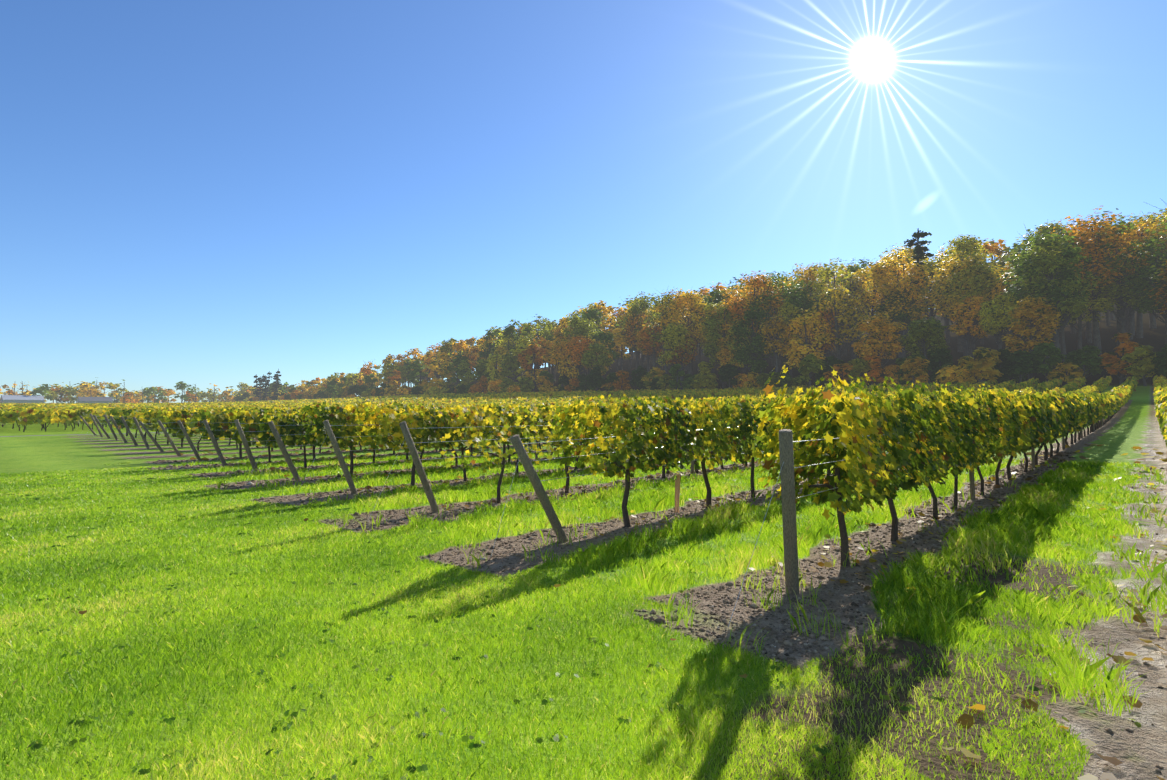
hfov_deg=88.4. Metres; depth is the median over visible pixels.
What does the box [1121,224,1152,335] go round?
tree
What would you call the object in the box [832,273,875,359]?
tree
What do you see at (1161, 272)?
tree
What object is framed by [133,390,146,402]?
tree
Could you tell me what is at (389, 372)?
tree
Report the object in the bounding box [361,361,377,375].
tree
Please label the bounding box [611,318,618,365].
tree
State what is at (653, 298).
tree
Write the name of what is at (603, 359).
tree
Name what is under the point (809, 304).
tree
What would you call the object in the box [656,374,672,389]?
sapling
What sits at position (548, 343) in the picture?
tree
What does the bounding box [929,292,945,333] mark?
tree
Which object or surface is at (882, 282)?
tree
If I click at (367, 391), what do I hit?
sapling
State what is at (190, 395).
tree
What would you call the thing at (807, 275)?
tree
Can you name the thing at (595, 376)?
bush
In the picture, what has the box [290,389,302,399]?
sapling
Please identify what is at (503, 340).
tree
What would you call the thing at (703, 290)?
tree
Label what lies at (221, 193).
sky
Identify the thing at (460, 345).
tree
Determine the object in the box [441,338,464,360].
tree
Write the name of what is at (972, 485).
line posts
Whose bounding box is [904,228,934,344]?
pine
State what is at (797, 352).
tree
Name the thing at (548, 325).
tree
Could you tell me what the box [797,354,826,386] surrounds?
bush
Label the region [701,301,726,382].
tree
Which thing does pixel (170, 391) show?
tree
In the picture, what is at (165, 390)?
tree
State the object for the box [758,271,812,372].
tree
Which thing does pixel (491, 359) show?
tree
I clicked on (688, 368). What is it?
tree
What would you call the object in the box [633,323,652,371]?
tree
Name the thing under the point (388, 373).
tree
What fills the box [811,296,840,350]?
tree
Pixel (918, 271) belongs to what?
tree
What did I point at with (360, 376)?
tree
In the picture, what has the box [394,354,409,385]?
tree
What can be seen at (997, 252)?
tree
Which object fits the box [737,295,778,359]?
tree
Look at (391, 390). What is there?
sapling
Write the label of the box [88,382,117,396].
tree
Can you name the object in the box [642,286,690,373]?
tree
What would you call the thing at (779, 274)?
tree
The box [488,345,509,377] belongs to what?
tree
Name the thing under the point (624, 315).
tree
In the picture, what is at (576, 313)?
tree
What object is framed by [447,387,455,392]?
sapling
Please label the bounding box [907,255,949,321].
tree
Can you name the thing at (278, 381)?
spruce
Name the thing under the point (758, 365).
bush
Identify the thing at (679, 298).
tree
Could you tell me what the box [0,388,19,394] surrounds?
tree
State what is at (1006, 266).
tree
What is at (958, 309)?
tree
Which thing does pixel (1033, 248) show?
tree
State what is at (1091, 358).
sapling
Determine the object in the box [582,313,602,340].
tree
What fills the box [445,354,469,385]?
tree
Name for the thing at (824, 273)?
tree
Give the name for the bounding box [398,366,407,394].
tree
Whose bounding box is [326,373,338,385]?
tree
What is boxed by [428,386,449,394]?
sapling
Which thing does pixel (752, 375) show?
sapling
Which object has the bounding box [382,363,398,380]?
tree
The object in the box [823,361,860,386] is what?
bush
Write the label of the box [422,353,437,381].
tree
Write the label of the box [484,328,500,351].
tree
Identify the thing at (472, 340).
tree
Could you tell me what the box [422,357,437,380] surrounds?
tree
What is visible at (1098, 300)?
tree
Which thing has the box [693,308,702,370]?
tree
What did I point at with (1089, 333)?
tree
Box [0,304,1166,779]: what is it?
ground
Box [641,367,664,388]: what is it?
sapling
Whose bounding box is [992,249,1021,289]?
tree
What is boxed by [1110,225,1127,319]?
tree
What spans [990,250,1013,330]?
tree
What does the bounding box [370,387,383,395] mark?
sapling
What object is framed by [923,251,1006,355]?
tree
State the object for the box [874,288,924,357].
tree
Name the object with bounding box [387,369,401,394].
tree
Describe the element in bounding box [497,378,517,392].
sapling
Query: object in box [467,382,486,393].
sapling
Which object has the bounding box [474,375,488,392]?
sapling
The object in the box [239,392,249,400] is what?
sapling
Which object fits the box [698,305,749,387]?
tree
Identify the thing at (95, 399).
barn
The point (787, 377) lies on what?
sapling
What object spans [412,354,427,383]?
tree
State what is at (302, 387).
tree
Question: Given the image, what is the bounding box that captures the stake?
[674,474,680,512]
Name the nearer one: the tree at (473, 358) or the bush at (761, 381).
the bush at (761, 381)
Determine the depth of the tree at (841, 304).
130.49 m
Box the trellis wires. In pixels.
[78,416,975,626]
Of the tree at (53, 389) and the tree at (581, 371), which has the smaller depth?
the tree at (581, 371)
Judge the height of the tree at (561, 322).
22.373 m
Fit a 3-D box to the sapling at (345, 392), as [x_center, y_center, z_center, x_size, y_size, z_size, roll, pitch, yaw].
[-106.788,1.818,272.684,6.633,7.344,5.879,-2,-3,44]
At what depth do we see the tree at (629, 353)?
209.80 m
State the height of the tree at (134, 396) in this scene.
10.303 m
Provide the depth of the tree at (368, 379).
272.96 m
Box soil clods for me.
[147,445,1166,772]
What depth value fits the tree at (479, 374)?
207.99 m
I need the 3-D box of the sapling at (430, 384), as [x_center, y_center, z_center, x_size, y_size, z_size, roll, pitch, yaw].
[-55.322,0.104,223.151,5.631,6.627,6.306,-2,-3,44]
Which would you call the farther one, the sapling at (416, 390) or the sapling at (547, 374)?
the sapling at (416, 390)
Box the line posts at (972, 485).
[436,398,1121,499]
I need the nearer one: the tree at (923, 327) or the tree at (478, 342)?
the tree at (923, 327)
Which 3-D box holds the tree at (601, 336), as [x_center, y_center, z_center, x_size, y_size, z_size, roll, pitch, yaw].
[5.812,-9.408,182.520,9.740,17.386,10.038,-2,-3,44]
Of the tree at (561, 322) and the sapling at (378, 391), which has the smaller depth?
the tree at (561, 322)
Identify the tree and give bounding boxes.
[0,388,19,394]
[3,384,28,394]
[29,384,52,400]
[43,384,75,402]
[49,385,68,402]
[55,387,80,402]
[74,381,105,396]
[74,383,94,397]
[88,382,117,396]
[106,382,128,402]
[112,379,130,402]
[119,390,142,401]
[119,392,141,402]
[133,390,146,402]
[134,388,146,402]
[142,387,166,402]
[144,391,154,402]
[149,386,168,402]
[150,388,171,402]
[161,389,176,402]
[174,381,195,402]
[185,391,197,402]
[191,389,205,401]
[199,388,221,401]
[201,392,217,401]
[207,383,220,401]
[217,390,233,401]
[234,382,248,394]
[287,387,296,395]
[296,385,308,392]
[307,380,319,389]
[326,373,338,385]
[327,378,338,385]
[335,372,344,390]
[338,377,347,387]
[344,373,358,393]
[353,373,364,396]
[357,366,373,384]
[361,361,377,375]
[363,374,377,386]
[371,364,383,386]
[372,372,380,386]
[376,372,383,387]
[380,362,395,381]
[382,354,404,366]
[382,359,392,383]
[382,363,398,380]
[382,365,402,381]
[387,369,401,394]
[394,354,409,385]
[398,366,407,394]
[400,364,412,384]
[403,361,412,385]
[405,348,426,369]
[406,359,427,385]
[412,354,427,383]
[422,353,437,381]
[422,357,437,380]
[426,342,453,378]
[428,352,452,382]
[432,340,455,388]
[440,362,458,387]
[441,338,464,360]
[444,340,469,376]
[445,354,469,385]
[450,339,473,382]
[458,360,475,383]
[461,347,478,382]
[464,337,477,346]
[471,344,479,382]
[471,358,489,379]
[473,335,488,362]
[476,366,491,388]
[478,335,495,359]
[478,349,492,358]
[481,332,501,358]
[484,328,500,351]
[485,353,507,381]
[486,326,505,364]
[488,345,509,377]
[490,332,516,377]
[499,353,521,378]
[502,319,532,384]
[503,337,519,381]
[510,337,538,380]
[514,314,554,384]
[517,324,535,375]
[517,343,547,391]
[519,316,556,346]
[522,344,547,391]
[531,336,547,383]
[540,325,563,374]
[543,340,559,384]
[545,336,554,381]
[547,338,576,386]
[552,322,571,354]
[552,345,585,379]
[555,317,574,337]
[555,328,574,352]
[562,314,600,357]
[564,331,593,374]
[566,310,582,367]
[575,336,597,380]
[578,304,611,330]
[579,308,606,370]
[579,342,614,390]
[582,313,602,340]
[583,339,614,370]
[589,331,618,376]
[593,300,616,333]
[602,306,624,362]
[607,312,621,362]
[607,328,625,373]
[610,329,631,370]
[611,303,630,367]
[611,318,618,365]
[617,303,653,369]
[618,291,663,367]
[619,295,650,365]
[620,308,649,368]
[625,327,634,368]
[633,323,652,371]
[634,323,668,366]
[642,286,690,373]
[648,293,665,307]
[649,313,663,369]
[653,288,708,379]
[656,322,696,379]
[664,332,699,389]
[665,307,704,373]
[668,289,707,375]
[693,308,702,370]
[695,315,713,372]
[698,287,709,354]
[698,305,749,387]
[700,293,712,356]
[701,297,744,383]
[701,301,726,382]
[703,288,730,318]
[704,282,728,297]
[713,323,740,388]
[720,284,745,297]
[721,270,787,342]
[723,319,751,372]
[727,306,774,370]
[728,277,753,292]
[732,278,800,359]
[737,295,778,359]
[749,306,796,372]
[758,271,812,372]
[765,271,792,284]
[773,277,813,366]
[775,302,804,377]
[778,309,831,383]
[779,263,842,348]
[787,270,820,343]
[790,293,815,341]
[805,281,867,374]
[806,307,839,356]
[807,258,861,356]
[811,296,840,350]
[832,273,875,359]
[835,265,870,339]
[837,264,872,291]
[840,302,869,358]
[844,260,902,316]
[848,258,871,341]
[851,312,906,384]
[867,254,934,357]
[868,246,927,335]
[872,243,934,323]
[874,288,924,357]
[889,315,956,386]
[892,243,931,274]
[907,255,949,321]
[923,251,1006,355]
[927,246,997,278]
[929,234,1000,351]
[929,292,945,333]
[931,260,1003,357]
[932,282,949,342]
[948,296,988,357]
[977,238,1006,266]
[977,290,1022,349]
[977,317,983,344]
[984,273,1027,335]
[985,241,1009,263]
[987,275,1037,339]
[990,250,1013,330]
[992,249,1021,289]
[994,225,1092,357]
[998,255,1018,277]
[1000,292,1062,379]
[1006,240,1037,254]
[1010,214,1078,350]
[1012,222,1074,338]
[1015,219,1095,253]
[1016,232,1103,370]
[1047,208,1161,354]
[1057,270,1095,361]
[1067,269,1117,348]
[1077,215,1165,348]
[1083,291,1106,342]
[1089,246,1150,342]
[1104,211,1166,337]
[1105,310,1110,325]
[1108,243,1154,339]
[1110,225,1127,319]
[1113,298,1128,332]
[1117,198,1166,296]
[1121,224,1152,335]
[1121,252,1166,343]
[1131,212,1166,328]
[1138,205,1166,262]
[1144,243,1166,306]
[1144,251,1166,314]
[1145,258,1166,280]
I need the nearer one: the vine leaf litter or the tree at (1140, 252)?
the vine leaf litter
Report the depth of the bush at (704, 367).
145.68 m
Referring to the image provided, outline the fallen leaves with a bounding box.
[78,476,995,677]
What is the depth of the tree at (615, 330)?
201.47 m
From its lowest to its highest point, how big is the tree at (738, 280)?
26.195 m
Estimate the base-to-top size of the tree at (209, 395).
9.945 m
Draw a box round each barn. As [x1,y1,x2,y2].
[0,395,44,402]
[77,397,112,402]
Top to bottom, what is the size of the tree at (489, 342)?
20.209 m
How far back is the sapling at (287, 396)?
316.96 m
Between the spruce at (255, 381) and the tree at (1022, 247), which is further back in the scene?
the spruce at (255, 381)
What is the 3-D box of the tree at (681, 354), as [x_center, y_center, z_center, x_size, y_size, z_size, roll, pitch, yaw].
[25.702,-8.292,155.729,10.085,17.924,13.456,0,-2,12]
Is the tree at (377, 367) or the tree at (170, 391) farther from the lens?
the tree at (170, 391)
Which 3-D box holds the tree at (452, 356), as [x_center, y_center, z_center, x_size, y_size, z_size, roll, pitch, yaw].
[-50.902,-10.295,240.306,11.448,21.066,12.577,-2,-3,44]
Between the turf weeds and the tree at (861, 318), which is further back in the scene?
the tree at (861, 318)
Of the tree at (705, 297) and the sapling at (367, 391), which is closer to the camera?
the tree at (705, 297)
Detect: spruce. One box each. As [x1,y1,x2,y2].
[252,374,260,396]
[254,376,264,400]
[262,375,270,399]
[264,371,272,391]
[268,375,281,397]
[271,368,281,392]
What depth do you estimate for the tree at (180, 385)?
352.89 m
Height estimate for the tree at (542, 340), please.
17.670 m
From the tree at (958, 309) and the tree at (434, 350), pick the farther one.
the tree at (434, 350)
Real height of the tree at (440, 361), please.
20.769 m
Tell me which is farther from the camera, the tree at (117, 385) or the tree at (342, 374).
the tree at (117, 385)
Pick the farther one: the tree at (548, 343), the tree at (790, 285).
the tree at (548, 343)
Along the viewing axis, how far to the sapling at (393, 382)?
248.11 m
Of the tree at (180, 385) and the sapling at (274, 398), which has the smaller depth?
the sapling at (274, 398)
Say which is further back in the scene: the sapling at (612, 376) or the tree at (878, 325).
the sapling at (612, 376)
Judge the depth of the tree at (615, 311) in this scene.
236.06 m
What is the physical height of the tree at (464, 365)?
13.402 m
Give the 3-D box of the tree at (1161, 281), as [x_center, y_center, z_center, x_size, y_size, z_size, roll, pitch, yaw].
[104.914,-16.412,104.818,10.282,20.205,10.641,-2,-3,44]
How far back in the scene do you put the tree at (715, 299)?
169.07 m
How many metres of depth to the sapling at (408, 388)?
243.71 m
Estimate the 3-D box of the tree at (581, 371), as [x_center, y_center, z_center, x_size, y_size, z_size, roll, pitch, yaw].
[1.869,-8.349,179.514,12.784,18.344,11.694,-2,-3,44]
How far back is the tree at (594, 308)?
225.14 m
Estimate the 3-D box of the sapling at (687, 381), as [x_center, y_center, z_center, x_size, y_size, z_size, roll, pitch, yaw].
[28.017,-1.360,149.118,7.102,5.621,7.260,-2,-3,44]
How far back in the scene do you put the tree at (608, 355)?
177.32 m
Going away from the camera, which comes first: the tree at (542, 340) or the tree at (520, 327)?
the tree at (542, 340)
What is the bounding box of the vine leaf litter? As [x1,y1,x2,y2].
[164,439,1166,779]
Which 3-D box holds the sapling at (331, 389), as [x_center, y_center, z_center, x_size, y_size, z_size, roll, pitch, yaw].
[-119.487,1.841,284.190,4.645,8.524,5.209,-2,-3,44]
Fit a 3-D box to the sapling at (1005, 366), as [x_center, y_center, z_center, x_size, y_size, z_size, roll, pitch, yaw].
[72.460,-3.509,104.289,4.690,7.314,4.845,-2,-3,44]
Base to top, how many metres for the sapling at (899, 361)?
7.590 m
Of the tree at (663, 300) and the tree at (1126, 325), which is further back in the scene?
the tree at (663, 300)
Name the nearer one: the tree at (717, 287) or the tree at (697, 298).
the tree at (697, 298)
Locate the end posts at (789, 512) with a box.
[79,414,798,594]
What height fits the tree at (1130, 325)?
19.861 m
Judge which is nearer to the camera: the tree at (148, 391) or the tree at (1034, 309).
the tree at (1034, 309)
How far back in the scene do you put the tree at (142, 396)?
347.93 m
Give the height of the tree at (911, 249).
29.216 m
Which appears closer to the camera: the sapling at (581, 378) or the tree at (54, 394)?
the sapling at (581, 378)
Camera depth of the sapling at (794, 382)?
128.49 m
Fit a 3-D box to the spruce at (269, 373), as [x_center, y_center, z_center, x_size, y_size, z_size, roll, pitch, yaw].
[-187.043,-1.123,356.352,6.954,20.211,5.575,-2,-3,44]
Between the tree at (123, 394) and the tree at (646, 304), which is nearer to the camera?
the tree at (646, 304)
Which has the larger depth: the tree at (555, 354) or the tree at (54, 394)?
the tree at (54, 394)
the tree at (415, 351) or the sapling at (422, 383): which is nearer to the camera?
the sapling at (422, 383)
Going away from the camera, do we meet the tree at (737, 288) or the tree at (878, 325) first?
the tree at (878, 325)
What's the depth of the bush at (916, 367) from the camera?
110.02 m
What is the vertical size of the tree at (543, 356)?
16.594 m
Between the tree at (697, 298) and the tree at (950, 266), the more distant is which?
the tree at (697, 298)
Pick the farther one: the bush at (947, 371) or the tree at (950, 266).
the tree at (950, 266)
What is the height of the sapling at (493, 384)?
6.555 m
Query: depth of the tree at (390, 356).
275.44 m
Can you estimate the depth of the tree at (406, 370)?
264.82 m
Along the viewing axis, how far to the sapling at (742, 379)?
141.13 m
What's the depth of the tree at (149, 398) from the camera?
363.83 m
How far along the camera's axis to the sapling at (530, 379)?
191.59 m
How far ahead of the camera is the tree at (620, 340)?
192.62 m
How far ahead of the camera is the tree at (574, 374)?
178.84 m
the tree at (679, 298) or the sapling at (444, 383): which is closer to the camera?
the tree at (679, 298)
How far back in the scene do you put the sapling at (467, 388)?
208.26 m
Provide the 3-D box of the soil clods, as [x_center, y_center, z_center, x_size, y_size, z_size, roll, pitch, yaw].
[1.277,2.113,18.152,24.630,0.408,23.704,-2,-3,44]
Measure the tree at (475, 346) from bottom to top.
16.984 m
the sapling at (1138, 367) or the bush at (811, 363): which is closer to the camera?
the sapling at (1138, 367)
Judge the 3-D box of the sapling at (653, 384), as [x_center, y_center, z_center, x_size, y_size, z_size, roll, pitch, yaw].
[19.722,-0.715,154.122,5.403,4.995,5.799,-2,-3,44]
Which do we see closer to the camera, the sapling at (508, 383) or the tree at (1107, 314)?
the tree at (1107, 314)
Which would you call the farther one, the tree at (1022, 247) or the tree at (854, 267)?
the tree at (854, 267)
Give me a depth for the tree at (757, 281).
147.14 m
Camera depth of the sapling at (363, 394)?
259.20 m
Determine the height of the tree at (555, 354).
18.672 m
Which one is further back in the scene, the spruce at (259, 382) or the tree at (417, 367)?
the spruce at (259, 382)
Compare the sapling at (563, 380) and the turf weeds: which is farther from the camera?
the sapling at (563, 380)
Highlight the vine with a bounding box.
[0,365,1166,566]
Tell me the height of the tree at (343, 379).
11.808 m
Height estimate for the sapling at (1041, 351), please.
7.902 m
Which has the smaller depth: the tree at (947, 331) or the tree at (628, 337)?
the tree at (947, 331)
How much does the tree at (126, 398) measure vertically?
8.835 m
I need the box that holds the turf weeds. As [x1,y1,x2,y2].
[0,451,1160,779]
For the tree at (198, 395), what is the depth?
383.63 m
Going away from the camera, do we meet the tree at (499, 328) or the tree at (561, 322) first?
the tree at (561, 322)
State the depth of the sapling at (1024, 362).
100.58 m
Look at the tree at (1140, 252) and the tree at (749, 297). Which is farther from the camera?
the tree at (749, 297)
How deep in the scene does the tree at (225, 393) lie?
377.59 m
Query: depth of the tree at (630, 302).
210.31 m
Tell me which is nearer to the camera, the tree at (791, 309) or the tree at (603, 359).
the tree at (791, 309)
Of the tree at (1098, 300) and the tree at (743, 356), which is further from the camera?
the tree at (743, 356)
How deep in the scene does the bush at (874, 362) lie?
119.19 m
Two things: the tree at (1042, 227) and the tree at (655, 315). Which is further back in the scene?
the tree at (655, 315)
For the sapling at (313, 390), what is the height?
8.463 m
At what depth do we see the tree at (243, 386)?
409.97 m
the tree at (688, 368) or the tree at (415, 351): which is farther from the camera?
the tree at (415, 351)
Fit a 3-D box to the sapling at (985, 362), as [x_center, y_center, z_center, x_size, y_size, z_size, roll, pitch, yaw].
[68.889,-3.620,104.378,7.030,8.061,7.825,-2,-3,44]
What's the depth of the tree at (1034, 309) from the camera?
104.16 m
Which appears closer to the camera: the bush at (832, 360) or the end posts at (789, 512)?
the end posts at (789, 512)
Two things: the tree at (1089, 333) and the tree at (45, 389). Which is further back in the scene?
the tree at (45, 389)
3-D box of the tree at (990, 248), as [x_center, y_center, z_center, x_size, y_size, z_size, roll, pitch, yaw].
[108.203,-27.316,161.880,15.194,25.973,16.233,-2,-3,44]
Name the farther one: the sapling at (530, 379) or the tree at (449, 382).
the tree at (449, 382)
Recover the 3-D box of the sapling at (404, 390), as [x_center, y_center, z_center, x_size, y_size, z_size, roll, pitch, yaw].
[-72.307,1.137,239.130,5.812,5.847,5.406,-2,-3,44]
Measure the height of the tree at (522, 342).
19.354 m
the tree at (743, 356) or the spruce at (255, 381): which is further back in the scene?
the spruce at (255, 381)
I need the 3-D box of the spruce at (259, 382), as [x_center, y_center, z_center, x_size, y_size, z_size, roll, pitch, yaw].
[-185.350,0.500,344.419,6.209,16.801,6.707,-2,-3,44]
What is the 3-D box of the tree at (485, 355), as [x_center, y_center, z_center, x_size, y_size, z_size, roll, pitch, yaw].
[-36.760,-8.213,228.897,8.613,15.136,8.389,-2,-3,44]
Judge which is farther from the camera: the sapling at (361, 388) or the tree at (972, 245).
the sapling at (361, 388)
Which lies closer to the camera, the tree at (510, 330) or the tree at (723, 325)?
the tree at (723, 325)
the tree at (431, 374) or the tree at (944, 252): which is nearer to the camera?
the tree at (944, 252)
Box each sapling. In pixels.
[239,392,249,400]
[272,392,277,399]
[284,394,296,399]
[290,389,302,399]
[301,391,313,398]
[310,387,318,394]
[317,390,325,397]
[326,385,336,397]
[336,387,345,394]
[341,386,354,396]
[347,385,360,395]
[356,384,367,395]
[360,391,369,396]
[365,388,371,395]
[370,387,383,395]
[372,383,386,395]
[384,381,398,394]
[385,384,396,395]
[395,386,408,394]
[401,385,411,394]
[411,386,423,394]
[417,379,427,392]
[425,381,441,391]
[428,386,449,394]
[437,380,449,389]
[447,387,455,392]
[455,384,465,393]
[465,383,473,392]
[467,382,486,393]
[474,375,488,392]
[487,379,504,391]
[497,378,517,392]
[506,384,521,392]
[519,377,533,391]
[520,377,534,391]
[535,375,553,390]
[538,384,558,391]
[539,371,553,382]
[558,375,569,390]
[564,378,579,390]
[575,381,590,391]
[577,373,588,389]
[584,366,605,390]
[603,372,619,390]
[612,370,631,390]
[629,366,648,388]
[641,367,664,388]
[643,371,660,388]
[649,378,666,389]
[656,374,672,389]
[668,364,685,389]
[680,374,696,388]
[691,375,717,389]
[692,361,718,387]
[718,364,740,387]
[732,373,749,387]
[743,371,760,387]
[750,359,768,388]
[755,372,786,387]
[774,372,791,387]
[790,376,808,389]
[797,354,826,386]
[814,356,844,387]
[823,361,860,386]
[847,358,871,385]
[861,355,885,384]
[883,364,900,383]
[895,352,931,384]
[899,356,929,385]
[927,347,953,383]
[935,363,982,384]
[957,347,1003,383]
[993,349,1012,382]
[1003,349,1042,382]
[1031,342,1066,381]
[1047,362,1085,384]
[1062,345,1104,385]
[1099,333,1141,384]
[1121,345,1156,385]
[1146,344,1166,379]
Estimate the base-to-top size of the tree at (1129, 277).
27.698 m
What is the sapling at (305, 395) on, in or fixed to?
on the ground at (1138, 752)
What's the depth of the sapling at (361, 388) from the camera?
260.84 m
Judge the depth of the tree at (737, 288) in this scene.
174.70 m
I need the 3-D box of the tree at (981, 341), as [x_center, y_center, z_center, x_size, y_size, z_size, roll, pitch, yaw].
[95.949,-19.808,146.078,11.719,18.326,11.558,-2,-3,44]
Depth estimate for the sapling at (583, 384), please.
171.40 m
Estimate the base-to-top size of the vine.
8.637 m
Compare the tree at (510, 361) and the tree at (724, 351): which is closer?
the tree at (724, 351)
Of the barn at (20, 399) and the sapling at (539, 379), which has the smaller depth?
the sapling at (539, 379)
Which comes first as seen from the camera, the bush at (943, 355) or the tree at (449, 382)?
the bush at (943, 355)
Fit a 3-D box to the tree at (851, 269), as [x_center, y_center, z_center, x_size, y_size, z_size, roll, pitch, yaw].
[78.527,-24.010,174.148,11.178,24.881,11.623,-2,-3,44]
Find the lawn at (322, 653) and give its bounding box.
[0,453,1166,779]
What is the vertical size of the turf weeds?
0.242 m
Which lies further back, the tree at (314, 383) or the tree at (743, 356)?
the tree at (314, 383)
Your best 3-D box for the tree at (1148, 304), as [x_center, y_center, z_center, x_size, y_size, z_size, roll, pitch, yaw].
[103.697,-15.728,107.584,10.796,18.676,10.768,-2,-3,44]
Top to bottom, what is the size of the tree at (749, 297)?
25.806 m
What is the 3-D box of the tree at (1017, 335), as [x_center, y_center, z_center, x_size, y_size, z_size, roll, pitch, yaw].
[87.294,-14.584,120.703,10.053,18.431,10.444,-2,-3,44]
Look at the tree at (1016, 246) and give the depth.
159.25 m
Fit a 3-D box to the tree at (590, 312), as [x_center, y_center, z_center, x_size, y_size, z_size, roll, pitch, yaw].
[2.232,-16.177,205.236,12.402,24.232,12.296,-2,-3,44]
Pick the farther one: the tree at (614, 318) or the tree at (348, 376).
the tree at (348, 376)
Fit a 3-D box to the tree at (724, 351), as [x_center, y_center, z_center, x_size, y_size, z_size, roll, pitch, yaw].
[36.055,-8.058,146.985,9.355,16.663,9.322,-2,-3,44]
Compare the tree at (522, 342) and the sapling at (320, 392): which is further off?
the sapling at (320, 392)
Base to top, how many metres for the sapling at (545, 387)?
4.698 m
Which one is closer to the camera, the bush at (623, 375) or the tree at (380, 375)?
the bush at (623, 375)
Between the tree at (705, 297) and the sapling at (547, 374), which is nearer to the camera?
the sapling at (547, 374)
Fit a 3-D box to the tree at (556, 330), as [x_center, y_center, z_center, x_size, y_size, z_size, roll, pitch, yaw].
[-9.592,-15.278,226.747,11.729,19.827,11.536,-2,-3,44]
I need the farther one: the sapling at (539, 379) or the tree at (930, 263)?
the sapling at (539, 379)
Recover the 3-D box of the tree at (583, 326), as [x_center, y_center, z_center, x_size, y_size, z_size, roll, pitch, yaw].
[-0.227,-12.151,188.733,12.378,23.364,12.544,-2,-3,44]
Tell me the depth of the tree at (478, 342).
238.02 m
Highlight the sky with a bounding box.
[0,0,1166,402]
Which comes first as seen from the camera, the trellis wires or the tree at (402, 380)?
the trellis wires
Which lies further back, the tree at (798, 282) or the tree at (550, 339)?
the tree at (550, 339)
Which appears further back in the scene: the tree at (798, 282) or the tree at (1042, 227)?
the tree at (798, 282)
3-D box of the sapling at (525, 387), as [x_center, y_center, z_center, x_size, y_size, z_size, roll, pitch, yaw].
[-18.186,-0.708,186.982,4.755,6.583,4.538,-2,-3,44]
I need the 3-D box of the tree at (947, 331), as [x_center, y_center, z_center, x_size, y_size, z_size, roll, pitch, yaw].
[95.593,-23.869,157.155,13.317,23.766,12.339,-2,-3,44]
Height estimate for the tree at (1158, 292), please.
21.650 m
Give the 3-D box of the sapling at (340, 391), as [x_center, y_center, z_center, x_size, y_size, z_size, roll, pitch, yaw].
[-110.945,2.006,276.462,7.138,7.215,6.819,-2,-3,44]
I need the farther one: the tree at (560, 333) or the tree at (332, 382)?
the tree at (332, 382)
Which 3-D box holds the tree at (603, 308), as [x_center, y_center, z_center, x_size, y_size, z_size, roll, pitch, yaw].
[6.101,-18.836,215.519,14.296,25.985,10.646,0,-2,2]
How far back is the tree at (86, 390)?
322.14 m
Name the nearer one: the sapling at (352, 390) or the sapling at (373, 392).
the sapling at (373, 392)
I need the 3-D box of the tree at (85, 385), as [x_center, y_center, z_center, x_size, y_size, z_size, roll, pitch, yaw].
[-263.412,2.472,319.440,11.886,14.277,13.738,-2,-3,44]
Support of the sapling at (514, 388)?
on the ground at (1138, 752)
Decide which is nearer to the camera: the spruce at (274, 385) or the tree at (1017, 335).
the tree at (1017, 335)
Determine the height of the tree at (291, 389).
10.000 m
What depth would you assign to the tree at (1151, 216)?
130.81 m
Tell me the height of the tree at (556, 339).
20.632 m
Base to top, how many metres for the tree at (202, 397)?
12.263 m
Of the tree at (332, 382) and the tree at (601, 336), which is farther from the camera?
the tree at (332, 382)
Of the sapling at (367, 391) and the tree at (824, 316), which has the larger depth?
the sapling at (367, 391)
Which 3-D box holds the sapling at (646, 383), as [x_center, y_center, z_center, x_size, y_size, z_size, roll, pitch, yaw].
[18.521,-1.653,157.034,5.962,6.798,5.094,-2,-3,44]
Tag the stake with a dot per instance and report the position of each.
(677, 488)
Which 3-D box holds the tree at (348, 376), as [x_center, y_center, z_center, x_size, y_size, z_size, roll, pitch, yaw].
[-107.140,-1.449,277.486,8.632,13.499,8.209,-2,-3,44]
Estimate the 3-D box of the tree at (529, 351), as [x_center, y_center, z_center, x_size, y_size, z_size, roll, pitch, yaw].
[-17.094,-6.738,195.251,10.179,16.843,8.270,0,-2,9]

